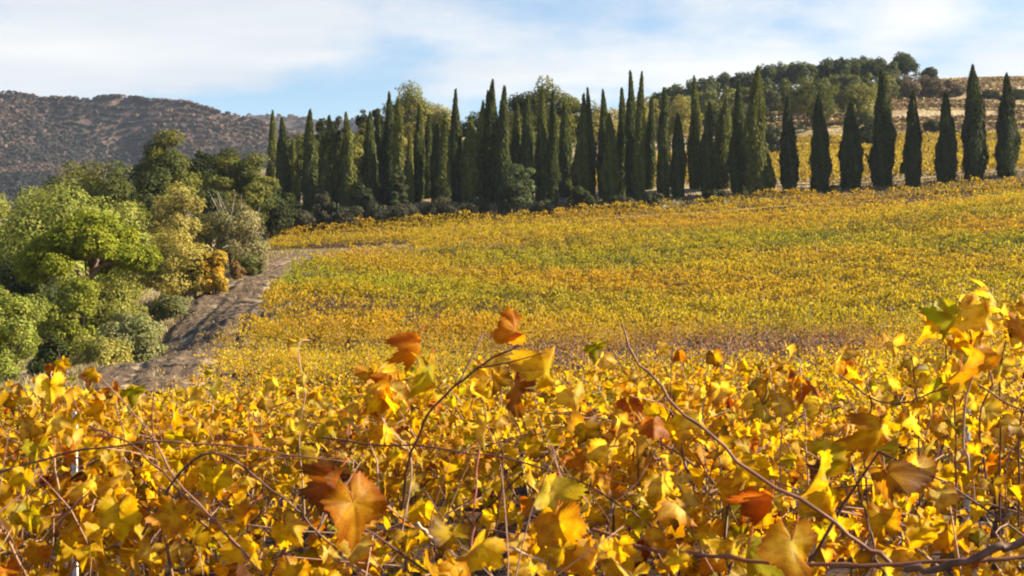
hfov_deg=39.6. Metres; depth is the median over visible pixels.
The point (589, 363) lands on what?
grape vine
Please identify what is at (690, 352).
grape vine
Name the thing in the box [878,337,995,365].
grape vine
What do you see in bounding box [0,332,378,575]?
grape vine
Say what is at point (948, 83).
tree
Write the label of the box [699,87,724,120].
tree
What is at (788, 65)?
pine tree
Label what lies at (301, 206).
bush
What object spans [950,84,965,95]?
tree
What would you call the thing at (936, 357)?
grape vine
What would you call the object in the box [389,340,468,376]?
grape vine
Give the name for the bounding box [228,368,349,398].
grape vine
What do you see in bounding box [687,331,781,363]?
grape vine
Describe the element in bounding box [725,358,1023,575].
grape vine
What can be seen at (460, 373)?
grape vine
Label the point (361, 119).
pine tree
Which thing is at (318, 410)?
grape vine
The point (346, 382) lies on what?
grape vine
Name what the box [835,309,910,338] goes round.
grape vine
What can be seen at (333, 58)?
sky
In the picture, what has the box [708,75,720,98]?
pine tree
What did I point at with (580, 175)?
cypress tree
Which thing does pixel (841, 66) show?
pine tree
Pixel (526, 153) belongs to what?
cypress tree
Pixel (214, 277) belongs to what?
bush
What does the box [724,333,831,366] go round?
grape vine
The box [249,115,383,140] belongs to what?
ridge
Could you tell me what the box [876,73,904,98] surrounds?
tree
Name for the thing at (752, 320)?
grape vine
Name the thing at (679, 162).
cypress tree
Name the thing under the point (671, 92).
pine tree
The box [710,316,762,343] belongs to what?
grape vine
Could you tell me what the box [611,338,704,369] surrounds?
grape vine
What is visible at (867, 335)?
grape vine
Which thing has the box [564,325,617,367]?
grape vine
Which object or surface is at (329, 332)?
grape vine
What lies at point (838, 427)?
grape vine
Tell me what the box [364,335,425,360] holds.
grape vine
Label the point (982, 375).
grape vine
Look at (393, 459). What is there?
grape vine
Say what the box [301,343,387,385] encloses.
grape vine
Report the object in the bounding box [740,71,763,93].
pine tree
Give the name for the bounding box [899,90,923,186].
cypress tree
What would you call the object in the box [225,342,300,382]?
grape vine
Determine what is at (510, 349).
grape vine
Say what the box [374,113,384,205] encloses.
cypress tree
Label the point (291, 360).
grape vine
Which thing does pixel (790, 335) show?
grape vine
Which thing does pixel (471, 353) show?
grape vine
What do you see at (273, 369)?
grape vine
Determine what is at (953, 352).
grape vine
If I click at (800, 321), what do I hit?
grape vine
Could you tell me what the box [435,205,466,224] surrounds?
bush
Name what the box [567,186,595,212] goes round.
bush
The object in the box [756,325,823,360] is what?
grape vine
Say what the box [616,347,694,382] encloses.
grape vine
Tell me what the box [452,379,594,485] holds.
grape vine
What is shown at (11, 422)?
grape vine
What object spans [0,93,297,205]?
hill
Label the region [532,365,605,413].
grape vine
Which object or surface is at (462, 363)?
grape vine
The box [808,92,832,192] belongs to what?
cypress tree
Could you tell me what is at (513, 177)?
shrub
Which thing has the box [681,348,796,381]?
grape vine
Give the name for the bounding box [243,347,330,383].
grape vine
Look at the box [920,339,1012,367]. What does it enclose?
grape vine
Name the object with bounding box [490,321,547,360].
grape vine
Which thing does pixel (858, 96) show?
tree
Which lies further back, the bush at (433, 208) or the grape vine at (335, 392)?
the bush at (433, 208)
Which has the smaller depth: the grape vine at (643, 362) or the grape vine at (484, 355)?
the grape vine at (643, 362)
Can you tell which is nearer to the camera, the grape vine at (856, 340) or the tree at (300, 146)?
the grape vine at (856, 340)
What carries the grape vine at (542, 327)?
on the vineyard soil
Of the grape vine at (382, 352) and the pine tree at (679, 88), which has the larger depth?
the pine tree at (679, 88)
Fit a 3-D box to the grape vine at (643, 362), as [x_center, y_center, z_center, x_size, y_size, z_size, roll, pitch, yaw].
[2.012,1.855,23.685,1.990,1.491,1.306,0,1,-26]
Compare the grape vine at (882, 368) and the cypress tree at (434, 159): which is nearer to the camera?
the grape vine at (882, 368)
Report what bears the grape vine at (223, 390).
on the vineyard soil
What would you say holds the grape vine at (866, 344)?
on the vineyard soil
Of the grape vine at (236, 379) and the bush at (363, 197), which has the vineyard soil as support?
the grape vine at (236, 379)
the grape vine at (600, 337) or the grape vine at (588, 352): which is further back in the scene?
the grape vine at (600, 337)
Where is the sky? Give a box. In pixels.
[0,0,1023,128]
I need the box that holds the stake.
[71,412,77,575]
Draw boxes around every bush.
[0,285,50,381]
[25,331,75,375]
[34,276,100,366]
[71,334,133,366]
[76,278,152,354]
[91,311,170,362]
[124,227,212,296]
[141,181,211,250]
[142,293,190,321]
[195,249,228,292]
[198,191,274,265]
[228,254,265,274]
[229,260,246,278]
[274,199,305,218]
[287,209,316,233]
[312,191,336,224]
[327,205,363,230]
[351,183,374,221]
[362,201,392,223]
[386,202,421,224]
[416,196,454,219]
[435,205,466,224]
[456,195,489,217]
[496,196,516,217]
[529,199,557,214]
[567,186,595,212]
[609,194,634,209]
[639,191,664,207]
[702,188,727,202]
[763,172,770,194]
[820,185,842,193]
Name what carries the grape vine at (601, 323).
on the vineyard soil
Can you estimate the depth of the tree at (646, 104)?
217.60 m
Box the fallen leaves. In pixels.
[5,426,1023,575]
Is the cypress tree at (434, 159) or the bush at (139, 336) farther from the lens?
the cypress tree at (434, 159)
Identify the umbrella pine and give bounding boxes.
[10,209,163,357]
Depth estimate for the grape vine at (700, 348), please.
35.45 m
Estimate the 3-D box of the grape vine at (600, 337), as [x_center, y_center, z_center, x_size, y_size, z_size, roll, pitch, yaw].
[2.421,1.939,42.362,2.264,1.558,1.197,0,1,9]
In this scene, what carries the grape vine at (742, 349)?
on the vineyard soil
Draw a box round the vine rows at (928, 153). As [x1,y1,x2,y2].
[546,130,1023,186]
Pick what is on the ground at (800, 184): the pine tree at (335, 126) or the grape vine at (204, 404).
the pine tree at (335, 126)
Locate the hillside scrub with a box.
[0,90,384,217]
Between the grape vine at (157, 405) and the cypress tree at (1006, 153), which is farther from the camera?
the cypress tree at (1006, 153)
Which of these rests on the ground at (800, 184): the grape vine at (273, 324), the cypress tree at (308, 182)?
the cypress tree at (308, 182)
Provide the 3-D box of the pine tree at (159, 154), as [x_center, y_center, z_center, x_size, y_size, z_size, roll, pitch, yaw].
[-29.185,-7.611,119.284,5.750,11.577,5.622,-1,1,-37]
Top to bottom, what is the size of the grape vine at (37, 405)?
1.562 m
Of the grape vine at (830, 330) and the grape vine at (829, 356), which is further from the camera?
the grape vine at (830, 330)
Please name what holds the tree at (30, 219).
on the ground at (800, 184)
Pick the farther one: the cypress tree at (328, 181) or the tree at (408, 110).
the tree at (408, 110)
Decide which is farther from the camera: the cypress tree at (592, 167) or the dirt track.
the cypress tree at (592, 167)
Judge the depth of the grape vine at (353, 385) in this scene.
12.04 m
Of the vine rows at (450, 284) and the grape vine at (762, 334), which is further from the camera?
the vine rows at (450, 284)
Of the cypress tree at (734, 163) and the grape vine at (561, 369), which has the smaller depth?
the grape vine at (561, 369)
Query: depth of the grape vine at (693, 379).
19.31 m
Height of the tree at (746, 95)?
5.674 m
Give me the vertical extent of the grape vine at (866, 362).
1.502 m
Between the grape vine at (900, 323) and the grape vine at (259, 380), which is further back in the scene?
the grape vine at (900, 323)
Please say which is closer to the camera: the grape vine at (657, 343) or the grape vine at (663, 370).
the grape vine at (663, 370)
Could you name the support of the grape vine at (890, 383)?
on the vineyard soil
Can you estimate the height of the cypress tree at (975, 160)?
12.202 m
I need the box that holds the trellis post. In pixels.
[963,409,970,553]
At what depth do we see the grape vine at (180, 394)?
10.04 m
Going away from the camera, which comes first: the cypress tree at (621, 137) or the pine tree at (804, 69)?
the cypress tree at (621, 137)
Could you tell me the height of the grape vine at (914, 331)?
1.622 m
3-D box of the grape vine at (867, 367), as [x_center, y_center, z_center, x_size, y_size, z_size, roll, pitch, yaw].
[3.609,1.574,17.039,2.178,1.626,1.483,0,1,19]
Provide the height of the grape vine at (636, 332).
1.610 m
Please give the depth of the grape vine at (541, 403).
7.66 m
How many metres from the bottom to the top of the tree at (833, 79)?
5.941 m
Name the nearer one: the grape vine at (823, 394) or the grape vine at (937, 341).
the grape vine at (823, 394)
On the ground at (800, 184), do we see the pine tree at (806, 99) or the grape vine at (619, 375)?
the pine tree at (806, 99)
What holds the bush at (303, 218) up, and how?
on the ground at (800, 184)
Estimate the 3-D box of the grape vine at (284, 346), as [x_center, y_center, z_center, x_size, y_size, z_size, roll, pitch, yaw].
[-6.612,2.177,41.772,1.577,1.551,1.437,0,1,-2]
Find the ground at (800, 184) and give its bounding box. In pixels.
[0,78,1023,412]
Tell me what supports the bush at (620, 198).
on the ground at (800, 184)
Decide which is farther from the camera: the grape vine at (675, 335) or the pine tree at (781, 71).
the pine tree at (781, 71)
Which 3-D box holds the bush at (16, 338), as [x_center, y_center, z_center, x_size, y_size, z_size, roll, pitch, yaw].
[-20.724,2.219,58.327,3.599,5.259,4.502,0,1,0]
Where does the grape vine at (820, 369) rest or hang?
on the vineyard soil
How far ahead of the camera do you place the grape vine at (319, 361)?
30.57 m
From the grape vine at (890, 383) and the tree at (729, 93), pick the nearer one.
the grape vine at (890, 383)
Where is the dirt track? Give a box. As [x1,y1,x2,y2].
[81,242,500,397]
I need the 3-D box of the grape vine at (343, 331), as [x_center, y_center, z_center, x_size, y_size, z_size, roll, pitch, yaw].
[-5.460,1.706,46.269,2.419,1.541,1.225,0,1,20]
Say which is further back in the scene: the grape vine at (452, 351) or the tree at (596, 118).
the tree at (596, 118)
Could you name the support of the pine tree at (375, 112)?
on the ground at (800, 184)
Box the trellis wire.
[6,448,1023,457]
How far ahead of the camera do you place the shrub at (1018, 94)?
259.22 m
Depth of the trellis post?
5.20 m
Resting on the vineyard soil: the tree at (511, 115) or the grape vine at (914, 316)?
the grape vine at (914, 316)
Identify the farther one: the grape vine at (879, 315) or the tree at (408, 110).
the tree at (408, 110)
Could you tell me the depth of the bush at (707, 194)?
140.38 m
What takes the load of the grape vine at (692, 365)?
on the vineyard soil
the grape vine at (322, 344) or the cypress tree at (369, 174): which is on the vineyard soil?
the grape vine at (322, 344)
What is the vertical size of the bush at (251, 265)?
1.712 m
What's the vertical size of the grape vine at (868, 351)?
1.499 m
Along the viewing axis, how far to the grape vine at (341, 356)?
39.61 m
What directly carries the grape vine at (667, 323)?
on the vineyard soil
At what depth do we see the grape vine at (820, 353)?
30.81 m
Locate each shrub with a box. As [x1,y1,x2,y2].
[385,170,409,205]
[497,163,535,214]
[765,116,781,159]
[856,112,873,147]
[923,119,938,132]
[981,89,1000,99]
[1013,88,1023,99]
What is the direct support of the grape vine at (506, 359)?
on the vineyard soil
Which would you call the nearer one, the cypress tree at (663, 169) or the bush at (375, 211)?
the bush at (375, 211)
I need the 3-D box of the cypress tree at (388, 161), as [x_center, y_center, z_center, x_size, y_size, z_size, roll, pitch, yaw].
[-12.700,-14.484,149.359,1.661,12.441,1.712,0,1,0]
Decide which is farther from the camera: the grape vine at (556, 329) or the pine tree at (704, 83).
the pine tree at (704, 83)
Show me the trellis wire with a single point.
(448, 454)
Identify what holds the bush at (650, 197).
on the ground at (800, 184)
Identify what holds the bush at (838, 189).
on the ground at (800, 184)
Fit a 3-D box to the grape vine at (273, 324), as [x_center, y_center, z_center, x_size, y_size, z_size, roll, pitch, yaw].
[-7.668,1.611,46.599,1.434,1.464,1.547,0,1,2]
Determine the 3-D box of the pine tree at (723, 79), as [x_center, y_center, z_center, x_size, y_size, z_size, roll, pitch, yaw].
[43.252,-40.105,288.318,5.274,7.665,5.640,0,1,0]
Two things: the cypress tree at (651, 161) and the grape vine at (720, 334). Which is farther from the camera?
the cypress tree at (651, 161)
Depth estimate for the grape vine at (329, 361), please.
37.29 m
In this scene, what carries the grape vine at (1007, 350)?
on the vineyard soil
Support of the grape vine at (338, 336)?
on the vineyard soil
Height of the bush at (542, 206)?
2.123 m
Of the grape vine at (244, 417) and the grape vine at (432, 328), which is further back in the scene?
the grape vine at (432, 328)
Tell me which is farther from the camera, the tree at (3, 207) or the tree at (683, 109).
the tree at (683, 109)
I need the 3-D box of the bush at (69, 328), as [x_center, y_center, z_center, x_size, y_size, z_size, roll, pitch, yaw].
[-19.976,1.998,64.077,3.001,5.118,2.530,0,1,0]
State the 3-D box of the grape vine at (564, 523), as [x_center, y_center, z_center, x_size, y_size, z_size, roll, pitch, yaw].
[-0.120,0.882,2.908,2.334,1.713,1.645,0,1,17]
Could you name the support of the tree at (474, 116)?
on the ground at (800, 184)
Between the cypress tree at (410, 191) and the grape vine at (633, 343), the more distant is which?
the cypress tree at (410, 191)
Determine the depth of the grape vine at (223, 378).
25.95 m
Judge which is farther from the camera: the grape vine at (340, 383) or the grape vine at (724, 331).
the grape vine at (724, 331)
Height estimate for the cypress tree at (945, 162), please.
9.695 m
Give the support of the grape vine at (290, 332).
on the vineyard soil
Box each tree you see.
[0,177,121,310]
[0,193,20,286]
[0,253,74,356]
[40,160,104,223]
[73,158,144,212]
[74,198,157,296]
[119,166,186,254]
[128,128,201,198]
[186,151,216,211]
[189,186,238,251]
[197,147,280,253]
[251,186,297,249]
[265,110,276,180]
[274,116,291,197]
[287,130,319,204]
[289,138,301,204]
[300,108,318,212]
[315,118,326,144]
[316,133,341,195]
[317,115,339,211]
[332,115,343,201]
[336,122,365,200]
[337,112,357,208]
[354,109,367,159]
[360,111,379,202]
[372,108,384,136]
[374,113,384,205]
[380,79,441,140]
[382,94,387,204]
[383,91,393,205]
[391,96,406,207]
[403,120,424,163]
[405,133,414,205]
[413,104,425,201]
[423,103,451,136]
[424,113,431,198]
[429,122,439,201]
[435,113,452,202]
[449,88,462,201]
[457,116,480,201]
[460,111,478,144]
[477,99,484,197]
[480,78,498,202]
[494,85,512,204]
[507,90,536,137]
[508,111,535,154]
[510,103,520,196]
[517,95,535,203]
[520,74,576,136]
[534,86,547,200]
[534,130,576,163]
[546,90,561,206]
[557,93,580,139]
[559,101,573,197]
[568,93,591,195]
[585,87,596,198]
[590,99,618,156]
[596,88,607,198]
[598,113,620,202]
[610,95,660,143]
[616,87,625,195]
[624,70,635,198]
[631,70,646,201]
[645,96,656,189]
[648,92,661,103]
[654,96,669,116]
[655,86,670,199]
[655,94,703,140]
[658,87,678,103]
[668,94,690,112]
[669,113,687,197]
[670,83,683,92]
[679,79,700,95]
[686,74,701,188]
[697,78,717,93]
[698,101,716,194]
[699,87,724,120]
[699,99,721,121]
[702,101,747,135]
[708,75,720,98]
[713,96,732,188]
[714,72,730,92]
[721,86,735,102]
[722,97,744,109]
[725,78,745,192]
[728,71,744,90]
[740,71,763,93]
[741,64,776,194]
[741,87,749,110]
[753,63,778,87]
[762,85,781,117]
[770,61,790,84]
[776,76,839,127]
[777,78,799,110]
[778,95,799,192]
[785,62,794,84]
[788,61,817,92]
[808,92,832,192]
[811,64,828,85]
[816,57,834,81]
[824,90,840,102]
[825,73,845,90]
[828,82,877,123]
[829,57,851,76]
[836,102,864,189]
[838,74,866,97]
[848,57,864,79]
[859,56,888,80]
[860,55,877,81]
[861,72,877,103]
[865,67,898,186]
[874,75,898,97]
[875,61,900,77]
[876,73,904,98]
[892,51,920,78]
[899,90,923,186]
[900,74,921,97]
[914,74,931,97]
[920,66,938,80]
[926,77,945,97]
[933,92,958,183]
[936,86,949,95]
[942,79,955,94]
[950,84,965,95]
[958,64,989,180]
[992,72,1021,178]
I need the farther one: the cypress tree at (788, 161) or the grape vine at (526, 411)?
the cypress tree at (788, 161)
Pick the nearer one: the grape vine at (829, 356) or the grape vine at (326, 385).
the grape vine at (829, 356)
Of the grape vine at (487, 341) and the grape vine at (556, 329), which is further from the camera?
the grape vine at (556, 329)
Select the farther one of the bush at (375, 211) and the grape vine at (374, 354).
the bush at (375, 211)
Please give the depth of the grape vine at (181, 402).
16.61 m
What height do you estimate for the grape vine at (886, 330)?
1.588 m
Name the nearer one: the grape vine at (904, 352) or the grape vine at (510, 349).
the grape vine at (904, 352)
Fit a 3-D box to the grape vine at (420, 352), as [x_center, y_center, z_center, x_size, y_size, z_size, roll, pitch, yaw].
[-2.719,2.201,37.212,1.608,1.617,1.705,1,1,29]
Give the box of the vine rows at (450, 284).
[234,175,1023,349]
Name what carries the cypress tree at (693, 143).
on the ground at (800, 184)
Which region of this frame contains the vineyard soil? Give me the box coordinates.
[6,188,1023,575]
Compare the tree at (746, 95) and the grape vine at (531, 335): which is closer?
the grape vine at (531, 335)
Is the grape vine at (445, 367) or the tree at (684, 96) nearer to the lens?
the grape vine at (445, 367)
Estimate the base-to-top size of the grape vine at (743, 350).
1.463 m
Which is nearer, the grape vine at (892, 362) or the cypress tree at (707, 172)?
the grape vine at (892, 362)
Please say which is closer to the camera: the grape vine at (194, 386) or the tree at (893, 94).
the grape vine at (194, 386)
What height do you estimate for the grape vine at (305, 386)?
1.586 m
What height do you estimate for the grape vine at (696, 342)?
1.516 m
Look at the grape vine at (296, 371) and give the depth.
26.12 m
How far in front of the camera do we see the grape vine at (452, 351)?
44.41 m
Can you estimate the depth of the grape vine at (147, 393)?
16.83 m
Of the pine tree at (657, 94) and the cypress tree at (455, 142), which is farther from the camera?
the pine tree at (657, 94)
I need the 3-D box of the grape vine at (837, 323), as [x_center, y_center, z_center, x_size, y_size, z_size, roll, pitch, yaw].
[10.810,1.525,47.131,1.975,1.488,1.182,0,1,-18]
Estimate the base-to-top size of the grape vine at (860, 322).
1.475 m
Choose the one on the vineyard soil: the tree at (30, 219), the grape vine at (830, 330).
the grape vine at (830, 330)
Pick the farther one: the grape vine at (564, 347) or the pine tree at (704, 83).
the pine tree at (704, 83)
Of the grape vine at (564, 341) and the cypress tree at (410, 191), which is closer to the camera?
the grape vine at (564, 341)
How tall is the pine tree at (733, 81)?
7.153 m
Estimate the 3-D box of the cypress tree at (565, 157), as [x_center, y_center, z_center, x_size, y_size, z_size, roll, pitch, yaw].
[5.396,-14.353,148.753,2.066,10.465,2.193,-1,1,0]
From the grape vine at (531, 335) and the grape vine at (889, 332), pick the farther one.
the grape vine at (531, 335)
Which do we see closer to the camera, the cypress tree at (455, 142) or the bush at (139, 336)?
the bush at (139, 336)
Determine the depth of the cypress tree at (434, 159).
149.41 m
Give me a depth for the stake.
4.31 m
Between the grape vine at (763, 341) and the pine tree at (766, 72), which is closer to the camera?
the grape vine at (763, 341)
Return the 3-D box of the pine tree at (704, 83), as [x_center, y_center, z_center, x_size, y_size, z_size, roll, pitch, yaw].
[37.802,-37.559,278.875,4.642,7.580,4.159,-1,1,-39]
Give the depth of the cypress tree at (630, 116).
144.90 m
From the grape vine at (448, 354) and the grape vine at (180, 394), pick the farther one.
the grape vine at (448, 354)
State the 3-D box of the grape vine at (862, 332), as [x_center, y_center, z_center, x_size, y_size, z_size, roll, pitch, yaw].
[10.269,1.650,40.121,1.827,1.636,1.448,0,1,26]
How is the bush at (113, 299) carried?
on the ground at (800, 184)
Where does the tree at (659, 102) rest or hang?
on the ground at (800, 184)
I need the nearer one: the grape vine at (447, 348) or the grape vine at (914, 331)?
the grape vine at (914, 331)
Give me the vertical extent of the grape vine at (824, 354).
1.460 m
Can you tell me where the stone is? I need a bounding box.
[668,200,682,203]
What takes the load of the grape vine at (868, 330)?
on the vineyard soil
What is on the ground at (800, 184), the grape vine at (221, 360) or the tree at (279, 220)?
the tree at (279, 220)
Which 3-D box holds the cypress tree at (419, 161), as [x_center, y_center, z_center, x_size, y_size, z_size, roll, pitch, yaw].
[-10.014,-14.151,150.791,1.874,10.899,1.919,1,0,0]
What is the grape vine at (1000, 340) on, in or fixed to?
on the vineyard soil
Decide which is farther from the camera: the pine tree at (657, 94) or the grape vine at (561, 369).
the pine tree at (657, 94)
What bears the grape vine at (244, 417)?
on the vineyard soil
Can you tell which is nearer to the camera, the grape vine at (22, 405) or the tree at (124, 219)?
the grape vine at (22, 405)
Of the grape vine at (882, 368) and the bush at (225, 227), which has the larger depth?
the bush at (225, 227)
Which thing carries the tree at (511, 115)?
on the ground at (800, 184)
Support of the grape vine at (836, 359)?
on the vineyard soil
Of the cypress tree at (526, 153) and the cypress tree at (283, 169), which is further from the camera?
the cypress tree at (283, 169)
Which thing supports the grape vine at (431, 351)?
on the vineyard soil
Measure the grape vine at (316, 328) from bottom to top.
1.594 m
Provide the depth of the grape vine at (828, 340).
35.42 m
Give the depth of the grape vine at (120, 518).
2.95 m
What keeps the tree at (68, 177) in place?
on the ground at (800, 184)
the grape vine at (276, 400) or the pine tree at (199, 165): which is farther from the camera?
the pine tree at (199, 165)
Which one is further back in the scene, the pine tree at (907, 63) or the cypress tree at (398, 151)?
the pine tree at (907, 63)
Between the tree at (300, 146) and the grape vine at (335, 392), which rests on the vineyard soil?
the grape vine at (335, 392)
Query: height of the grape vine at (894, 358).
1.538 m
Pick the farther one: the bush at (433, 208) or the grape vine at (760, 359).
the bush at (433, 208)
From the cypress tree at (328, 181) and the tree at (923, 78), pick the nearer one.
the cypress tree at (328, 181)
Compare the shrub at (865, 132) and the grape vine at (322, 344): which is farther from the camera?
the shrub at (865, 132)
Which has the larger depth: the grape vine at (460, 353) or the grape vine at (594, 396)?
the grape vine at (460, 353)
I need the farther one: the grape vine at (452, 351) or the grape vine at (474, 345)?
the grape vine at (452, 351)
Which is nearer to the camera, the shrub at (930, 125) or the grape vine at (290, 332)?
the grape vine at (290, 332)
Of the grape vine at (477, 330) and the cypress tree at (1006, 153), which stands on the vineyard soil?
the grape vine at (477, 330)
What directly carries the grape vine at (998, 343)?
on the vineyard soil
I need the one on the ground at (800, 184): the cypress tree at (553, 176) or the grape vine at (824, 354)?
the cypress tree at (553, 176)
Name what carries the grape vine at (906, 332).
on the vineyard soil
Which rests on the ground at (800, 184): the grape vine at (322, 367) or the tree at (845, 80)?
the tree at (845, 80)
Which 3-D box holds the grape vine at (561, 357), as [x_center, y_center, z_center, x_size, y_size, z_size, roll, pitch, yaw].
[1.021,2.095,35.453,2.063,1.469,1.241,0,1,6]
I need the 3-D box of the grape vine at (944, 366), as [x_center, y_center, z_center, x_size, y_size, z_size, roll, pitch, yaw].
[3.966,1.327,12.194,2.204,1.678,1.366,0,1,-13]
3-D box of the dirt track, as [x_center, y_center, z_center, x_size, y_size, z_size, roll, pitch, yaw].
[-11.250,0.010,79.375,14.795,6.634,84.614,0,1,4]
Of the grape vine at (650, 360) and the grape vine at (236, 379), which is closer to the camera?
the grape vine at (650, 360)
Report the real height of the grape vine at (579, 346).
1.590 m
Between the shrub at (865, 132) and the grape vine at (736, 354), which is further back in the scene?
the shrub at (865, 132)
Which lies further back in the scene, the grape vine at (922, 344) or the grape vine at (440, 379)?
the grape vine at (922, 344)
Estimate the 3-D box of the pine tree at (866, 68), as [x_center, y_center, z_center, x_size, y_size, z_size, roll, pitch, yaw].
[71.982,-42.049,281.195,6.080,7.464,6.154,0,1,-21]
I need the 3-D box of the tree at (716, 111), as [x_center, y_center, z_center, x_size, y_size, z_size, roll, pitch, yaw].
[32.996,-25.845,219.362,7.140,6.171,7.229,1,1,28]
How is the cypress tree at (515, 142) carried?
on the ground at (800, 184)
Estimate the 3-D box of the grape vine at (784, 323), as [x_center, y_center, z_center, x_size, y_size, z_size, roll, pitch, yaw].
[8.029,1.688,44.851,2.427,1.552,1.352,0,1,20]
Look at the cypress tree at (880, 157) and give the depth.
142.06 m
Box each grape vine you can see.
[0,305,992,575]
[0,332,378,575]
[0,334,352,575]
[0,370,290,568]
[0,384,175,557]
[0,391,126,537]
[0,406,187,553]
[6,385,150,426]
[39,394,307,543]
[66,381,187,427]
[81,384,202,408]
[114,384,256,536]
[117,393,298,496]
[145,380,289,418]
[146,366,523,562]
[150,384,295,419]
[156,369,258,407]
[159,373,486,573]
[167,377,293,413]
[174,360,262,402]
[192,347,313,387]
[196,344,286,381]
[198,334,293,385]
[198,365,734,575]
[207,348,263,380]
[208,345,285,393]
[209,321,278,359]
[211,373,462,520]
[216,332,278,361]
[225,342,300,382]
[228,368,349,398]
[230,375,339,426]
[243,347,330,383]
[244,388,435,516]
[246,339,328,398]
[248,355,357,391]
[249,378,361,410]
[250,368,323,405]
[255,326,319,349]
[257,315,299,345]
[265,335,311,374]
[272,383,535,506]
[274,349,341,386]
[276,344,348,385]
[278,343,365,384]
[281,313,346,352]
[284,363,728,569]
[292,346,355,380]
[299,342,386,386]
[300,328,354,352]
[301,339,345,381]
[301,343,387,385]
[311,317,379,351]
[311,342,366,385]
[316,366,364,398]
[321,324,388,368]
[321,366,410,393]
[323,369,494,508]
[324,382,587,572]
[325,372,365,410]
[339,343,395,361]
[340,368,469,440]
[341,349,399,372]
[343,344,441,373]
[345,361,469,385]
[346,353,437,387]
[353,327,410,348]
[355,341,396,362]
[357,319,417,346]
[359,346,396,364]
[363,348,479,383]
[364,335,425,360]
[371,344,448,372]
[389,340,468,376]
[391,318,451,346]
[395,343,465,375]
[398,342,482,377]
[408,371,458,399]
[417,358,605,505]
[419,328,461,352]
[421,334,482,374]
[422,321,491,354]
[423,349,512,383]
[425,279,1023,575]
[428,341,505,362]
[432,341,508,380]
[432,345,488,373]
[435,359,504,401]
[436,352,508,379]
[437,329,492,352]
[440,333,493,358]
[440,370,513,396]
[441,343,526,377]
[451,320,521,348]
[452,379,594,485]
[462,334,1023,575]
[474,342,563,359]
[475,338,543,365]
[483,334,559,359]
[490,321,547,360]
[496,362,692,504]
[501,344,581,392]
[505,369,896,537]
[506,326,580,350]
[506,356,617,401]
[507,346,575,398]
[510,355,598,385]
[512,323,555,346]
[514,337,582,362]
[517,368,794,530]
[527,336,587,368]
[530,327,613,367]
[531,343,584,373]
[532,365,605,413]
[534,341,637,381]
[538,318,579,361]
[545,336,633,367]
[548,342,640,374]
[549,361,735,501]
[554,341,675,370]
[554,368,649,390]
[556,362,692,433]
[557,330,630,359]
[557,349,633,388]
[560,359,733,391]
[561,328,627,353]
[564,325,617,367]
[569,347,651,361]
[574,320,616,342]
[578,343,686,366]
[578,349,667,379]
[584,358,827,488]
[585,356,699,387]
[589,325,636,348]
[601,327,671,362]
[610,319,651,357]
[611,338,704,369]
[612,324,670,364]
[613,353,765,478]
[616,345,695,377]
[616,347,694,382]
[617,333,682,363]
[623,323,681,358]
[623,344,713,374]
[632,341,733,370]
[637,366,786,443]
[638,331,697,360]
[639,323,722,362]
[639,363,726,390]
[651,314,704,341]
[655,333,715,362]
[660,318,723,358]
[667,335,733,373]
[677,318,721,355]
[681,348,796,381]
[681,353,766,395]
[683,324,747,349]
[683,333,743,357]
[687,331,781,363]
[687,338,779,396]
[689,361,762,413]
[691,341,777,382]
[692,339,768,375]
[697,336,802,363]
[701,320,748,354]
[704,324,798,355]
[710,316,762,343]
[715,356,932,517]
[717,323,803,349]
[724,327,829,358]
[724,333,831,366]
[724,349,815,397]
[725,349,810,395]
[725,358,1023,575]
[727,317,795,349]
[727,346,831,395]
[727,351,898,410]
[728,344,815,372]
[728,358,885,402]
[734,310,795,336]
[739,334,820,371]
[749,365,1023,556]
[753,337,820,362]
[755,325,825,347]
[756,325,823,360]
[773,312,828,347]
[782,319,828,359]
[782,371,953,495]
[786,328,850,363]
[787,341,871,397]
[787,343,866,373]
[789,320,858,353]
[791,320,869,353]
[796,332,874,370]
[799,330,870,366]
[799,353,943,417]
[799,359,1023,575]
[802,352,889,394]
[805,345,894,390]
[806,311,866,344]
[806,343,896,377]
[810,327,869,352]
[826,349,929,434]
[830,314,904,338]
[830,327,881,361]
[833,316,909,352]
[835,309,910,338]
[846,317,909,351]
[848,332,904,383]
[849,342,912,367]
[852,336,919,362]
[860,347,932,413]
[861,327,932,356]
[862,345,1023,520]
[864,344,933,370]
[865,323,925,352]
[865,354,953,409]
[867,371,1023,557]
[873,315,922,349]
[873,359,1021,484]
[876,307,920,331]
[876,314,919,350]
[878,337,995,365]
[880,321,931,353]
[882,329,955,368]
[889,333,954,358]
[892,318,942,351]
[896,351,1021,443]
[898,330,954,360]
[902,308,940,351]
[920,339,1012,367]
[920,352,1020,388]
[926,329,1004,354]
[935,372,1023,526]
[944,335,1019,364]
[944,361,1022,402]
[986,335,1012,355]
[987,338,1020,379]
[990,321,1013,355]
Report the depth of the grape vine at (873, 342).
35.64 m
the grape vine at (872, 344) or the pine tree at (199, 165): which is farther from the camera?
the pine tree at (199, 165)
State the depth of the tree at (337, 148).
165.54 m
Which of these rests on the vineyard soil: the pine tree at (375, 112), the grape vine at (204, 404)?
the grape vine at (204, 404)
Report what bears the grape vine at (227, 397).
on the vineyard soil

